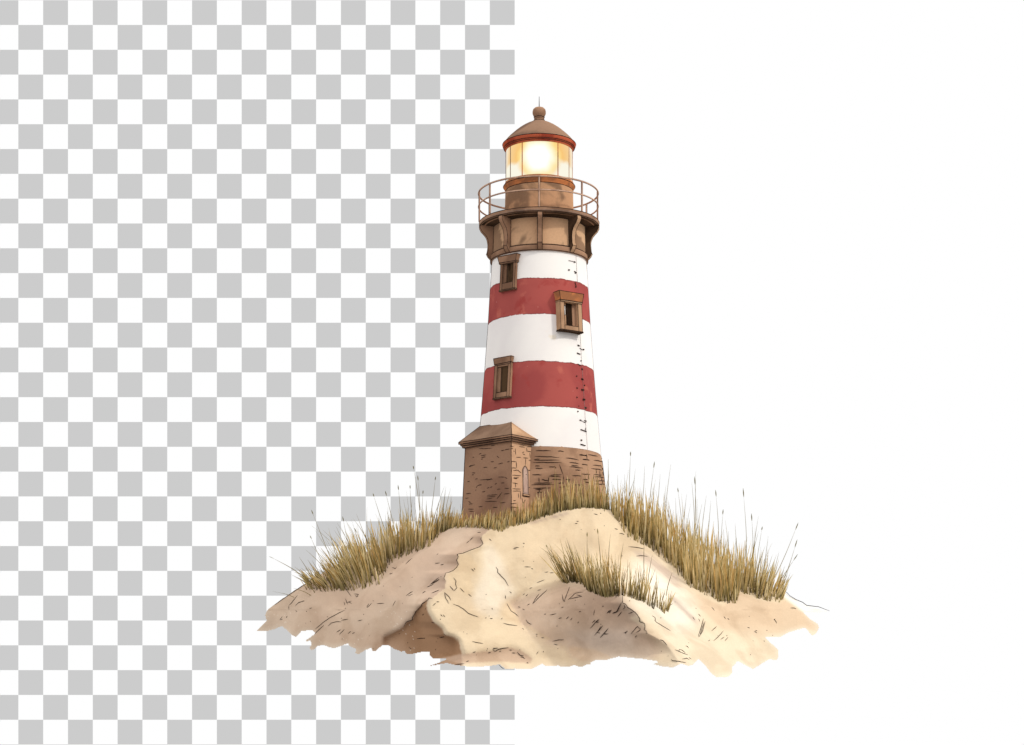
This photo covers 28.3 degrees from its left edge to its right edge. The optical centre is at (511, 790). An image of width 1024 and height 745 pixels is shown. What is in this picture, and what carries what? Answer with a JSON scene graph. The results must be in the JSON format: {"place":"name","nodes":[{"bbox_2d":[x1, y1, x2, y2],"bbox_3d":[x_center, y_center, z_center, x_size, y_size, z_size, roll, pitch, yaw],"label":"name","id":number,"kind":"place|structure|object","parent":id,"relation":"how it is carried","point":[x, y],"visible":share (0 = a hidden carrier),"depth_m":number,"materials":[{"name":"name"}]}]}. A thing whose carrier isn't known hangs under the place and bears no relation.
{"place":"outdoors","nodes":[
{"label":"outdoors","id":0,"kind":"place"},
{"bbox_2d":[0,0,1023,744],"bbox_3d":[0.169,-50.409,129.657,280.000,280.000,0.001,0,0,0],"label":"backdrop","id":1,"kind":"structure","parent":0,"point":[244,282],"depth_m":129.66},
{"bbox_2d":[257,507,828,676],"bbox_3d":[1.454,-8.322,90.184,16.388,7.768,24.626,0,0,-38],"label":"sand dune","id":2,"kind":"structure","parent":0,"point":[506,598],"depth_m":84.15,"materials":[{"name":"beige sand"}]},
{"bbox_2d":[269,537,343,596],"bbox_3d":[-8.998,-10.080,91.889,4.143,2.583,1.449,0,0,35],"label":"dune grass","id":3,"kind":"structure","parent":2,"relation":"on","point":[319,579],"depth_m":91.64,"materials":[{"name":"plant"}]},
{"bbox_2d":[310,466,454,590],"bbox_3d":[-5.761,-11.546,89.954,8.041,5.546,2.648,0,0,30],"label":"dune grass","id":4,"kind":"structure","parent":2,"relation":"on","point":[362,563],"depth_m":89.45,"materials":[{"name":"plant"}]},
{"bbox_2d":[445,468,611,531],"bbox_3d":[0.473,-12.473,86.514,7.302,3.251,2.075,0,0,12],"label":"dune grass","id":5,"kind":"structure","parent":2,"relation":"on","point":[572,501],"depth_m":86.56,"materials":[{"name":"plant"}]},
{"bbox_2d":[458,101,605,520],"bbox_3d":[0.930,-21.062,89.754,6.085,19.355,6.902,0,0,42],"label":"lighthouse","id":6,"kind":"object","parent":2,"relation":"on","point":[534,429],"visible":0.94,"depth_m":88.00,"materials":[{"name":"paint"}]},
{"bbox_2d":[492,355,513,399],"bbox_3d":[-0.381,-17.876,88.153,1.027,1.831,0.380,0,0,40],"label":"window","id":7,"kind":"structure","parent":6,"relation":"in","point":[503,366],"depth_m":88.10,"materials":[{"name":"brown wood"}]},
{"bbox_2d":[497,253,520,292],"bbox_3d":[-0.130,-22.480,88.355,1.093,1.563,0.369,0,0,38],"label":"window","id":8,"kind":"structure","parent":6,"relation":"in","point":[508,263],"depth_m":88.29,"materials":[{"name":"brown wood"}]},
{"bbox_2d":[553,290,583,334],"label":"window","id":9,"kind":"structure","parent":6,"relation":"in","point":[569,319],"depth_m":87.95,"materials":[{"name":"brown wood"}]},
{"bbox_2d":[538,528,622,597],"bbox_3d":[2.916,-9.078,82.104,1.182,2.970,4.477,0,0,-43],"label":"grass clump","id":10,"kind":"object","parent":2,"relation":"on","point":[589,582],"visible":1,"depth_m":81.58,"materials":[{"name":"plant"}]},
{"bbox_2d":[621,558,657,608],"bbox_3d":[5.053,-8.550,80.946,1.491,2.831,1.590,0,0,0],"label":"grass clump","id":11,"kind":"object","parent":2,"relation":"on","point":[637,588],"visible":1,"depth_m":80.38,"materials":[{"name":"plant"}]},
{"bbox_2d":[656,574,675,613],"bbox_3d":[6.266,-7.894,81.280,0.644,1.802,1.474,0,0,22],"label":"grass clump","id":12,"kind":"object","parent":2,"relation":"on","point":[667,607],"visible":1,"depth_m":80.96,"materials":[{"name":"plant"}]},
{"bbox_2d":[604,452,797,603],"bbox_3d":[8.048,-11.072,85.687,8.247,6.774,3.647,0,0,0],"label":"dune grass","id":13,"kind":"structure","parent":2,"relation":"on","point":[722,576],"depth_m":85.95,"materials":[{"name":"plant"}]}
]}

